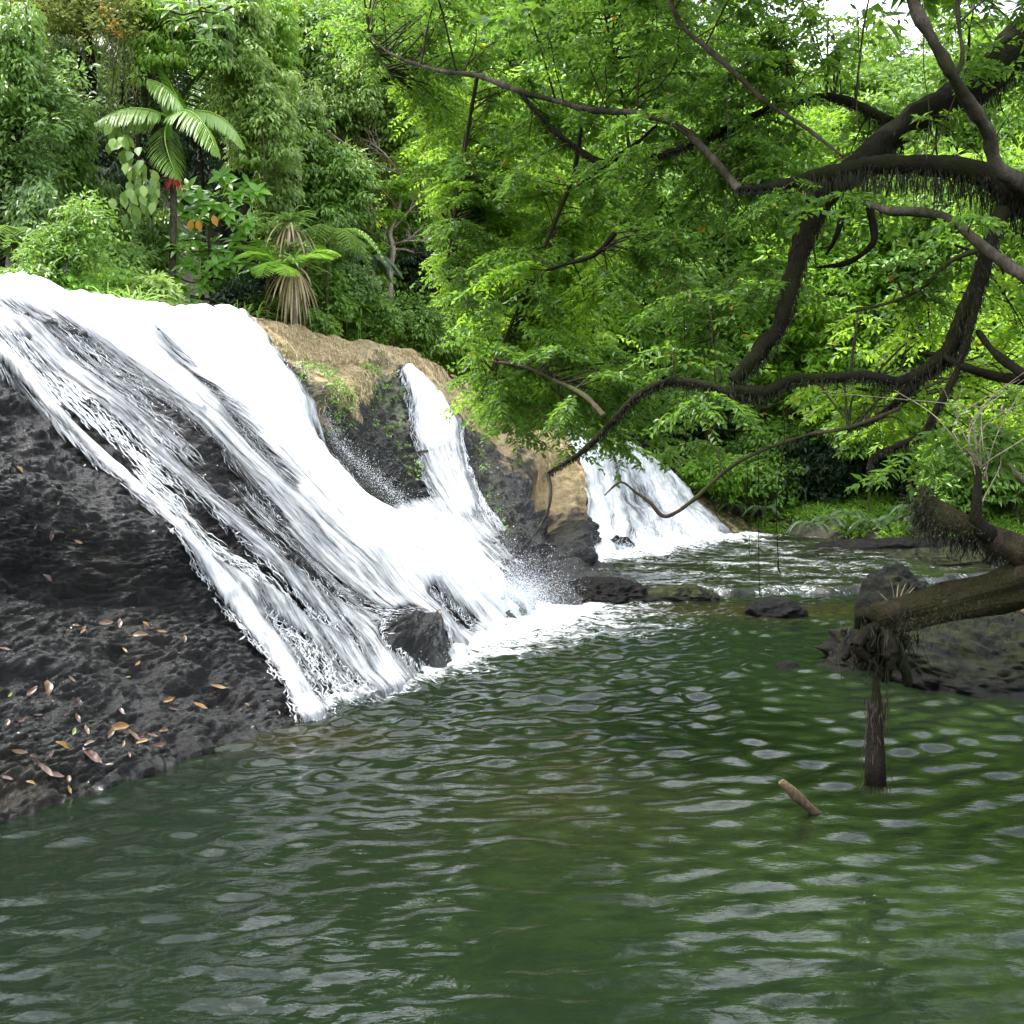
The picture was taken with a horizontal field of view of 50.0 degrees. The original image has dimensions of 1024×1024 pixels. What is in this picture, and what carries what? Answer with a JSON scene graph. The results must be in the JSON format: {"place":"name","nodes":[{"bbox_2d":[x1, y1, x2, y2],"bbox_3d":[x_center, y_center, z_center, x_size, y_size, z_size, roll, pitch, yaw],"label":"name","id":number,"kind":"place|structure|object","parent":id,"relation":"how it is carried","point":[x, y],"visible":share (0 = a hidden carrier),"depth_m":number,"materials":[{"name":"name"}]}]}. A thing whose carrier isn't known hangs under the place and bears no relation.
{"place":"outdoors","nodes":[
{"label":"outdoors","id":0,"kind":"place"},
{"bbox_2d":[0,302,640,823],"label":"cascade rock","id":1,"kind":"object","parent":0,"point":[126,560],"visible":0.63,"depth_m":9.38,"materials":[{"name":"stone"}]},
{"bbox_2d":[88,283,177,305],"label":"grass clump","id":2,"kind":"object","parent":1,"relation":"on","point":[129,296],"visible":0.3,"depth_m":15.82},
{"bbox_2d":[0,273,536,715],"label":"water threads","id":3,"kind":"object","parent":1,"relation":"on","point":[23,360],"visible":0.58,"depth_m":10.57,"materials":[{"name":"white"}]},
{"bbox_2d":[0,271,537,722],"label":"waterfall","id":4,"kind":"structure","parent":1,"relation":"on","point":[230,351],"depth_m":12.76,"materials":[{"name":"white liquid"}]},
{"bbox_2d":[294,361,475,556],"bbox_3d":[-2.009,-0.850,16.318,3.805,3.432,0.955,1,2,28],"label":"spray","id":5,"kind":"object","parent":4,"relation":"on","point":[377,473],"visible":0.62,"depth_m":16.25,"materials":[{"name":"grey liquid"}]},
{"bbox_2d":[293,351,508,528],"bbox_3d":[-2.202,-1.323,19.439,5.619,3.462,3.173,-2,2,-41],"label":"moss","id":6,"kind":"object","parent":1,"relation":"on","point":[337,419],"visible":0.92,"depth_m":18.46,"materials":[{"name":"green plant"}]},
{"bbox_2d":[254,318,587,531],"bbox_3d":[-0.690,-1.484,22.817,2.890,4.068,13.656,1,2,29],"label":"dry root mat","id":7,"kind":"object","parent":1,"relation":"on","point":[403,360],"visible":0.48,"depth_m":20.40,"materials":[{"name":"plant"}]},
{"bbox_2d":[0,582,1023,1023],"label":"pool water","id":8,"kind":"structure","parent":0,"point":[592,812],"depth_m":5.82,"materials":[{"name":"green liquid"}]},
{"bbox_2d":[407,391,571,601],"bbox_3d":[-0.752,-0.444,18.749,2.197,3.699,5.844,-1,2,-29],"label":"spray","id":9,"kind":"object","parent":8,"relation":"on","point":[468,496],"visible":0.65,"depth_m":19.11,"materials":[{"name":"grey liquid"}]},
{"bbox_2d":[450,537,602,625],"bbox_3d":[0.004,0.868,15.089,3.749,1.316,2.560,-1,2,-34],"label":"spray","id":10,"kind":"object","parent":8,"relation":"on","point":[515,594],"visible":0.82,"depth_m":15.01,"materials":[{"name":"grey liquid"}]},
{"bbox_2d":[742,596,807,618],"bbox_3d":[3.823,1.471,15.943,0.919,0.480,0.779,0,2,0],"label":"boulder","id":11,"kind":"object","parent":8,"relation":"in","point":[775,607],"visible":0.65,"depth_m":15.69,"materials":[{"name":"stone"}]},
{"bbox_2d":[778,779,820,813],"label":"floating branch","id":12,"kind":"object","parent":8,"relation":"in","point":[797,796],"visible":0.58,"depth_m":6.43,"materials":[{"name":"wood"}]},
{"bbox_2d":[1,5,1023,539],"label":"ground","id":13,"kind":"structure","parent":0,"point":[805,531],"depth_m":36.18,"materials":[{"name":"soil"}]},
{"bbox_2d":[0,225,45,267],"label":"tree fern","id":14,"kind":"object","parent":13,"relation":"on","point":[6,230],"visible":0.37,"depth_m":17.64,"materials":[{"name":"green plant"}]},
{"bbox_2d":[0,256,68,290],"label":"leafy bush","id":15,"kind":"object","parent":13,"relation":"on","point":[44,272],"visible":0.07,"depth_m":16.33,"materials":[{"name":"green plant"}]},
{"bbox_2d":[0,41,109,267],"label":"jungle tree","id":16,"kind":"object","parent":13,"relation":"on","point":[19,143],"visible":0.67,"depth_m":18.50,"materials":[{"name":"green plant"}]},
{"bbox_2d":[0,0,49,125],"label":"vine curtain","id":17,"kind":"object","parent":16,"relation":"hanging from","point":[21,44],"visible":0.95,"depth_m":18.00,"materials":[{"name":"green plant"}]},
{"bbox_2d":[0,169,61,262],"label":"vine curtain","id":18,"kind":"object","parent":16,"relation":"hanging from","point":[40,193],"visible":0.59,"depth_m":17.95,"materials":[{"name":"green plant"}]},
{"bbox_2d":[2,185,130,282],"bbox_3d":[-6.900,-2.732,16.900,2.036,4.627,1.366,0,2,0],"label":"leafy shrub","id":19,"kind":"object","parent":13,"relation":"on","point":[55,249],"visible":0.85,"depth_m":16.75,"materials":[{"name":"green plant"}]},
{"bbox_2d":[48,264,103,293],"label":"leafy bush","id":20,"kind":"object","parent":13,"relation":"on","point":[72,282],"visible":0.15,"depth_m":16.69,"materials":[{"name":"green plant"}]},
{"bbox_2d":[42,34,142,99],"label":"tree","id":21,"kind":"object","parent":13,"relation":"on","point":[80,57],"visible":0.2,"depth_m":22.77,"materials":[{"name":"green plant"}]},
{"bbox_2d":[0,0,187,270],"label":"jungle tree","id":22,"kind":"object","parent":13,"relation":"on","point":[111,109],"visible":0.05,"depth_m":24.00,"materials":[{"name":"green plant"}]},
{"bbox_2d":[0,0,199,162],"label":"jungle tree","id":23,"kind":"object","parent":13,"relation":"on","point":[88,25],"visible":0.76,"depth_m":19.96,"materials":[{"name":"green plant"}]},
{"bbox_2d":[41,98,101,214],"bbox_3d":[-8.303,-6.632,20.619,1.172,2.566,2.809,-1,2,-20],"label":"vine curtain","id":24,"kind":"object","parent":23,"relation":"hanging from","point":[80,149],"visible":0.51,"depth_m":20.04,"materials":[{"name":"green plant"}]},
{"bbox_2d":[81,172,124,239],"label":"vine curtain","id":25,"kind":"object","parent":23,"relation":"hanging from","point":[108,190],"visible":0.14,"depth_m":20.62,"materials":[{"name":"green plant"}]},
{"bbox_2d":[93,211,143,252],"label":"vine curtain","id":26,"kind":"object","parent":23,"relation":"hanging from","point":[133,230],"visible":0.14,"depth_m":20.48,"materials":[{"name":"green plant"}]},
{"bbox_2d":[122,0,195,88],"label":"vine curtain","id":27,"kind":"object","parent":23,"relation":"hanging from","point":[148,58],"visible":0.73,"depth_m":19.93,"materials":[{"name":"green plant"}]},
{"bbox_2d":[136,206,183,277],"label":"vine curtain","id":28,"kind":"object","parent":23,"relation":"hanging from","point":[161,239],"visible":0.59,"depth_m":21.49,"materials":[{"name":"green plant"}]},
{"bbox_2d":[78,257,140,297],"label":"leafy bush","id":29,"kind":"object","parent":13,"relation":"on","point":[120,283],"visible":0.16,"depth_m":18.15,"materials":[{"name":"green plant"}]},
{"bbox_2d":[92,132,131,172],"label":"jungle tree","id":30,"kind":"object","parent":13,"relation":"on","point":[106,160],"visible":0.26,"depth_m":22.58,"materials":[{"name":"green plant"}]},
{"bbox_2d":[67,228,161,283],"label":"leafy bush","id":31,"kind":"object","parent":13,"relation":"on","point":[124,253],"visible":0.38,"depth_m":19.18,"materials":[{"name":"green plant"}]},
{"bbox_2d":[90,163,161,211],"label":"tree","id":32,"kind":"object","parent":13,"relation":"on","point":[116,177],"visible":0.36,"depth_m":21.65,"materials":[{"name":"green plant"}]},
{"bbox_2d":[24,0,229,222],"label":"jungle tree","id":33,"kind":"object","parent":13,"relation":"on","point":[192,163],"visible":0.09,"depth_m":25.92,"materials":[{"name":"green plant"}]},
{"bbox_2d":[105,43,156,268],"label":"jungle tree","id":34,"kind":"object","parent":13,"relation":"on","point":[138,140],"visible":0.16,"depth_m":23.12,"materials":[{"name":"green plant"}]},
{"bbox_2d":[121,71,186,211],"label":"jungle tree","id":35,"kind":"object","parent":13,"relation":"on","point":[153,131],"visible":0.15,"depth_m":23.70,"materials":[{"name":"green plant"}]},
{"bbox_2d":[126,269,188,305],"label":"leafy bush","id":36,"kind":"object","parent":13,"relation":"on","point":[164,285],"visible":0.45,"depth_m":18.23,"materials":[{"name":"green plant"}]},
{"bbox_2d":[94,58,245,289],"bbox_3d":[-6.196,-5.352,20.052,2.795,6.725,2.469,0,2,0],"label":"palm tree","id":37,"kind":"object","parent":13,"relation":"on","point":[170,104],"visible":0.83,"depth_m":19.62,"materials":[{"name":"green plant"}]},
{"bbox_2d":[103,123,159,229],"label":"hanging vine","id":38,"kind":"object","parent":37,"relation":"hanging from","point":[142,196],"visible":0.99,"depth_m":19.15,"materials":[{"name":"green plant"}]},
{"bbox_2d":[172,105,230,302],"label":"jungle tree","id":39,"kind":"object","parent":13,"relation":"on","point":[195,145],"visible":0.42,"depth_m":23.95,"materials":[{"name":"green plant"}]},
{"bbox_2d":[185,63,234,140],"bbox_3d":[-6.248,-8.700,22.961,1.150,2.097,2.114,0,2,-13],"label":"vine curtain","id":40,"kind":"object","parent":39,"relation":"hanging from","point":[201,106],"visible":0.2,"depth_m":22.52,"materials":[{"name":"green plant"}]},
{"bbox_2d":[156,0,250,49],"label":"overhead sprig","id":41,"kind":"object","parent":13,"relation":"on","point":[199,9],"visible":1,"depth_m":10.22,"materials":[{"name":"green plant"}]},
{"bbox_2d":[162,163,272,305],"bbox_3d":[-5.787,-3.919,20.850,2.608,5.342,1.566,0,2,0],"label":"broad leaved shrub","id":42,"kind":"object","parent":13,"relation":"on","point":[197,211],"visible":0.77,"depth_m":20.75,"materials":[{"name":"green plant"}]},
{"bbox_2d":[204,269,277,320],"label":"leafy bush","id":43,"kind":"object","parent":13,"relation":"on","point":[230,294],"visible":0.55,"depth_m":20.28,"materials":[{"name":"green plant"}]},
{"bbox_2d":[202,0,317,275],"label":"jungle tree","id":44,"kind":"object","parent":13,"relation":"on","point":[252,97],"visible":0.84,"depth_m":20.99,"materials":[{"name":"green plant"}]},
{"bbox_2d":[179,0,239,75],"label":"vine curtain","id":45,"kind":"object","parent":44,"relation":"hanging from","point":[204,55],"visible":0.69,"depth_m":20.11,"materials":[{"name":"green plant"}]},
{"bbox_2d":[244,162,305,240],"bbox_3d":[-4.869,-6.404,22.553,1.274,1.931,1.952,0,2,-11],"label":"vine curtain","id":46,"kind":"object","parent":44,"relation":"hanging from","point":[288,186],"visible":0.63,"depth_m":22.02,"materials":[{"name":"green plant"}]},
{"bbox_2d":[250,0,305,106],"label":"vine curtain","id":47,"kind":"object","parent":44,"relation":"hanging from","point":[285,28],"visible":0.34,"depth_m":22.03,"materials":[{"name":"green plant"}]},
{"bbox_2d":[239,259,308,318],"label":"leafy bush","id":48,"kind":"object","parent":13,"relation":"on","point":[262,282],"visible":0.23,"depth_m":21.16,"materials":[{"name":"green plant"}]},
{"bbox_2d":[228,240,341,326],"bbox_3d":[-4.220,-1.118,20.227,2.298,8.139,2.197,0,2,0],"label":"tree fern","id":49,"kind":"object","parent":13,"relation":"on","point":[320,253],"visible":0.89,"depth_m":19.97,"materials":[{"name":"green plant"}]},
{"bbox_2d":[255,205,328,330],"bbox_3d":[-4.120,-1.385,20.415,1.345,8.657,2.034,-1,2,-29],"label":"pandanus","id":50,"kind":"object","parent":13,"relation":"on","point":[293,286],"visible":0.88,"depth_m":20.28,"materials":[{"name":"green plant"}]},
{"bbox_2d":[269,303,343,336],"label":"leafy bush","id":51,"kind":"object","parent":13,"relation":"on","point":[320,323],"visible":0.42,"depth_m":21.03,"materials":[{"name":"green plant"}]},
{"bbox_2d":[271,109,388,250],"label":"jungle tree","id":52,"kind":"object","parent":13,"relation":"on","point":[326,188],"visible":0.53,"depth_m":23.05,"materials":[{"name":"green plant"}]},
{"bbox_2d":[287,77,327,155],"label":"vine curtain","id":53,"kind":"object","parent":52,"relation":"hanging from","point":[310,103],"visible":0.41,"depth_m":23.11,"materials":[{"name":"green plant"}]},
{"bbox_2d":[297,210,359,299],"bbox_3d":[-3.911,-5.481,23.299,1.491,2.191,2.130,0,2,0],"label":"vine curtain","id":54,"kind":"object","parent":52,"relation":"hanging from","point":[336,222],"visible":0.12,"depth_m":22.73,"materials":[{"name":"green plant"}]},
{"bbox_2d":[298,261,367,325],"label":"leafy bush","id":55,"kind":"object","parent":13,"relation":"on","point":[340,302],"visible":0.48,"depth_m":21.92,"materials":[{"name":"green plant"}]},
{"bbox_2d":[281,224,384,320],"bbox_3d":[-3.604,-1.349,21.804,1.914,8.476,1.919,-1,2,-29],"label":"tree fern","id":56,"kind":"object","parent":13,"relation":"on","point":[319,238],"visible":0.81,"depth_m":21.62,"materials":[{"name":"green plant"}]},
{"bbox_2d":[310,241,386,334],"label":"leafy bush","id":57,"kind":"object","parent":13,"relation":"on","point":[363,276],"visible":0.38,"depth_m":22.57,"materials":[{"name":"green plant"}]},
{"bbox_2d":[290,0,437,151],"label":"jungle tree","id":58,"kind":"object","parent":13,"relation":"on","point":[308,50],"visible":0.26,"depth_m":24.50,"materials":[{"name":"green plant"}]},
{"bbox_2d":[312,50,386,133],"bbox_3d":[-3.636,-9.437,24.530,1.847,2.144,2.110,0,2,0],"label":"vine curtain","id":59,"kind":"object","parent":58,"relation":"hanging from","point":[350,109],"visible":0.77,"depth_m":24.05,"materials":[{"name":"green plant"}]},
{"bbox_2d":[372,32,443,165],"bbox_3d":[-2.368,-9.489,24.915,1.802,3.340,2.166,0,2,0],"label":"vine curtain","id":60,"kind":"object","parent":58,"relation":"hanging from","point":[385,84],"visible":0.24,"depth_m":24.45,"materials":[{"name":"green plant"}]},
{"bbox_2d":[317,101,422,249],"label":"jungle tree","id":61,"kind":"object","parent":13,"relation":"on","point":[381,159],"visible":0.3,"depth_m":24.67,"materials":[{"name":"green plant"}]},
{"bbox_2d":[352,224,399,306],"bbox_3d":[-3.218,-5.568,25.112,1.414,2.095,2.259,0,2,0],"label":"vine curtain","id":62,"kind":"object","parent":61,"relation":"hanging from","point":[381,235],"visible":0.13,"depth_m":24.52,"materials":[{"name":"green plant"}]},
{"bbox_2d":[383,176,445,290],"bbox_3d":[-2.308,-6.502,25.619,1.577,2.852,2.267,0,2,0],"label":"vine curtain","id":63,"kind":"object","parent":61,"relation":"hanging from","point":[405,207],"visible":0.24,"depth_m":25.13,"materials":[{"name":"green plant"}]},
{"bbox_2d":[333,288,414,343],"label":"leafy bush","id":64,"kind":"object","parent":13,"relation":"on","point":[386,317],"visible":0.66,"depth_m":23.23,"materials":[{"name":"green plant"}]},
{"bbox_2d":[348,252,403,339],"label":"palm tree","id":65,"kind":"object","parent":13,"relation":"on","point":[377,261],"visible":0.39,"depth_m":23.34,"materials":[{"name":"green plant"}]},
{"bbox_2d":[318,113,439,346],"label":"slim tree","id":66,"kind":"object","parent":13,"relation":"on","point":[401,187],"visible":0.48,"depth_m":24.07,"materials":[{"name":"green plant"}]},
{"bbox_2d":[382,212,459,358],"bbox_3d":[-2.022,-2.058,25.374,2.231,9.620,2.157,-1,2,-18],"label":"leafy bush","id":67,"kind":"object","parent":13,"relation":"on","point":[411,279],"visible":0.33,"depth_m":24.81,"materials":[{"name":"green plant"}]},
{"bbox_2d":[384,278,463,361],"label":"leafy bush","id":68,"kind":"object","parent":13,"relation":"on","point":[425,330],"visible":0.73,"depth_m":24.21,"materials":[{"name":"green plant"}]},
{"bbox_2d":[371,16,536,334],"bbox_3d":[-1.607,-7.996,29.934,4.801,11.332,4.899,1,2,32],"label":"broadleaf tree","id":69,"kind":"object","parent":13,"relation":"on","point":[460,47],"visible":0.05,"depth_m":29.06,"materials":[{"name":"green plant"}]},
{"bbox_2d":[426,316,492,383],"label":"leafy bush","id":70,"kind":"object","parent":13,"relation":"on","point":[459,353],"visible":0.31,"depth_m":25.16,"materials":[{"name":"green plant"}]},
{"bbox_2d":[394,57,642,386],"bbox_3d":[0.047,-8.020,32.803,7.078,11.184,6.600,2,3,43],"label":"broadleaf tree","id":71,"kind":"object","parent":13,"relation":"on","point":[569,166],"visible":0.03,"depth_m":32.16,"materials":[{"name":"green plant"}]},
{"bbox_2d":[62,0,1023,461],"bbox_3d":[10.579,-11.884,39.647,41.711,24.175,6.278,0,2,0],"label":"forest","id":72,"kind":"object","parent":13,"relation":"on","point":[724,436],"visible":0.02,"depth_m":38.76,"materials":[{"name":"green plant"}]},
{"bbox_2d":[556,576,652,604],"bbox_3d":[1.438,1.420,17.992,2.085,0.733,1.586,-1,2,-21],"label":"ledge rock","id":73,"kind":"object","parent":13,"relation":"on","point":[614,590],"visible":0.41,"depth_m":17.50,"materials":[{"name":"stone"}]},
{"bbox_2d":[551,133,710,451],"bbox_3d":[2.917,-7.369,35.829,8.042,11.139,7.132,1,2,25],"label":"broadleaf tree","id":74,"kind":"object","parent":13,"relation":"on","point":[610,217],"visible":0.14,"depth_m":34.67,"materials":[{"name":"green plant"}]},
{"bbox_2d":[448,0,821,444],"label":"broadleaf tree","id":75,"kind":"object","parent":13,"relation":"on","point":[619,52],"visible":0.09,"depth_m":37.53,"materials":[{"name":"green plant"}]},
{"bbox_2d":[304,0,1023,545],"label":"overhanging tree","id":76,"kind":"object","parent":13,"relation":"on","point":[554,380],"visible":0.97,"depth_m":7.37,"materials":[{"name":"green plant"}]},
{"bbox_2d":[647,583,719,601],"bbox_3d":[2.666,1.424,18.026,1.605,0.507,0.906,0,2,0],"label":"ledge rock","id":77,"kind":"object","parent":13,"relation":"on","point":[680,593],"visible":0.44,"depth_m":17.75,"materials":[{"name":"stone"}]},
{"bbox_2d":[612,106,793,494],"bbox_3d":[6.202,-6.500,35.616,5.997,14.756,7.859,1,2,27],"label":"broadleaf tree","id":78,"kind":"object","parent":13,"relation":"on","point":[666,192],"visible":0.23,"depth_m":34.43,"materials":[{"name":"green plant"}]},
{"bbox_2d":[674,449,764,511],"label":"leafy bush","id":79,"kind":"object","parent":13,"relation":"on","point":[698,479],"visible":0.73,"depth_m":32.62,"materials":[{"name":"green plant"}]},
{"bbox_2d":[722,440,815,519],"bbox_3d":[7.846,-0.937,33.875,3.179,2.663,2.739,0,2,0],"label":"leafy bush","id":80,"kind":"object","parent":13,"relation":"on","point":[769,471],"visible":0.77,"depth_m":33.47,"materials":[{"name":"green plant"}]},
{"bbox_2d":[722,410,833,458],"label":"leafy bush","id":81,"kind":"object","parent":13,"relation":"on","point":[750,441],"visible":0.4,"depth_m":34.28,"materials":[{"name":"green plant"}]},
{"bbox_2d":[683,88,877,503],"bbox_3d":[8.665,-6.887,34.902,6.623,13.558,5.279,-1,2,-33],"label":"broadleaf tree","id":82,"kind":"object","parent":13,"relation":"on","point":[799,330],"visible":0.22,"depth_m":33.95,"materials":[{"name":"green plant"}]},
{"bbox_2d":[767,429,864,504],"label":"leafy bush","id":83,"kind":"object","parent":13,"relation":"on","point":[822,482],"visible":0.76,"depth_m":33.27,"materials":[{"name":"green plant"}]},
{"bbox_2d":[752,133,934,472],"bbox_3d":[10.625,-6.114,34.153,6.461,11.135,5.278,-1,2,-32],"label":"broadleaf tree","id":84,"kind":"object","parent":13,"relation":"on","point":[831,283],"visible":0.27,"depth_m":32.72,"materials":[{"name":"green plant"}]},
{"bbox_2d":[817,403,922,517],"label":"broadleaf tree","id":85,"kind":"object","parent":13,"relation":"on","point":[861,447],"visible":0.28,"depth_m":31.14,"materials":[{"name":"plant"}]},
{"bbox_2d":[738,484,1023,540],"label":"undergrowth","id":86,"kind":"object","parent":13,"relation":"on","point":[829,507],"visible":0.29,"depth_m":32.28,"materials":[{"name":"green plant"}]},
{"bbox_2d":[746,24,1023,366],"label":"broadleaf tree","id":87,"kind":"object","parent":13,"relation":"on","point":[904,87],"visible":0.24,"depth_m":36.49,"materials":[{"name":"green plant"}]},
{"bbox_2d":[834,436,943,498],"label":"leafy bush","id":88,"kind":"object","parent":13,"relation":"on","point":[859,468],"visible":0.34,"depth_m":32.36,"materials":[{"name":"green plant"}]},
{"bbox_2d":[813,537,976,548],"bbox_3d":[9.775,1.027,27.537,5.692,0.796,2.074,0,2,0],"label":"ledge rock","id":89,"kind":"object","parent":13,"relation":"on","point":[885,542],"visible":0.23,"depth_m":27.07,"materials":[{"name":"stone"}]},
{"bbox_2d":[830,125,988,461],"bbox_3d":[12.184,-6.085,32.803,6.097,11.186,5.431,0,2,0],"label":"broadleaf tree","id":90,"kind":"object","parent":13,"relation":"on","point":[943,254],"visible":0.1,"depth_m":31.91,"materials":[{"name":"green plant"}]},
{"bbox_2d":[812,612,1023,699],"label":"bank rock","id":91,"kind":"object","parent":13,"relation":"on","point":[986,661],"visible":0.35,"depth_m":10.59,"materials":[{"name":"stone"}]},
{"bbox_2d":[854,562,926,610],"bbox_3d":[4.615,1.264,13.259,0.943,1.326,1.018,0,2,0],"label":"boulder","id":92,"kind":"object","parent":91,"relation":"on","point":[874,586],"visible":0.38,"depth_m":13.06,"materials":[{"name":"stone"}]},
{"bbox_2d":[822,372,1023,798],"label":"fallen tree","id":93,"kind":"object","parent":13,"relation":"on","point":[880,637],"visible":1,"depth_m":5.78,"materials":[{"name":"wood"}]},
{"bbox_2d":[884,545,1008,566],"bbox_3d":[10.370,1.175,24.048,4.844,0.912,2.535,0,2,0],"label":"ledge rock","id":94,"kind":"object","parent":13,"relation":"on","point":[934,557],"visible":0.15,"depth_m":23.46,"materials":[{"name":"stone"}]},
{"bbox_2d":[900,439,1014,520],"bbox_3d":[12.940,-0.976,30.951,4.216,2.568,3.107,0,2,0],"label":"leafy bush","id":95,"kind":"object","parent":13,"relation":"on","point":[958,491],"visible":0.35,"depth_m":30.27,"materials":[{"name":"green plant"}]},
{"bbox_2d":[922,133,1023,517],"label":"broadleaf tree","id":96,"kind":"object","parent":13,"relation":"on","point":[992,291],"visible":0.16,"depth_m":30.10,"materials":[{"name":"green plant"}]},
{"bbox_2d":[965,415,1023,528],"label":"leafy bush","id":97,"kind":"object","parent":13,"relation":"on","point":[1016,486],"visible":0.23,"depth_m":29.55,"materials":[{"name":"green plant"}]},
{"bbox_2d":[120,0,1020,303],"label":"sky","id":98,"kind":"structure","parent":0,"point":[841,7],"materials":[{"name":"white"}]},
{"bbox_2d":[558,421,732,551],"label":"waterfall","id":99,"kind":"structure","parent":0,"point":[664,493],"depth_m":28.92,"materials":[{"name":"white liquid"}]},
{"bbox_2d":[586,454,771,534],"bbox_3d":[2.783,-0.058,31.299,7.752,4.991,16.124,1,2,32],"label":"cascade rock","id":100,"kind":"object","parent":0,"point":[734,524],"visible":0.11,"depth_m":32.94,"materials":[{"name":"stone"}]},
{"bbox_2d":[596,531,996,595],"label":"stream","id":101,"kind":"structure","parent":0,"point":[722,564],"depth_m":22.28,"materials":[{"name":"green liquid"}]},
{"bbox_2d":[591,522,737,553],"bbox_3d":[3.458,0.633,26.026,2.796,1.085,8.126,1,2,33],"label":"spray","id":102,"kind":"object","parent":101,"relation":"on","point":[651,540],"visible":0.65,"depth_m":25.43,"materials":[{"name":"grey liquid"}]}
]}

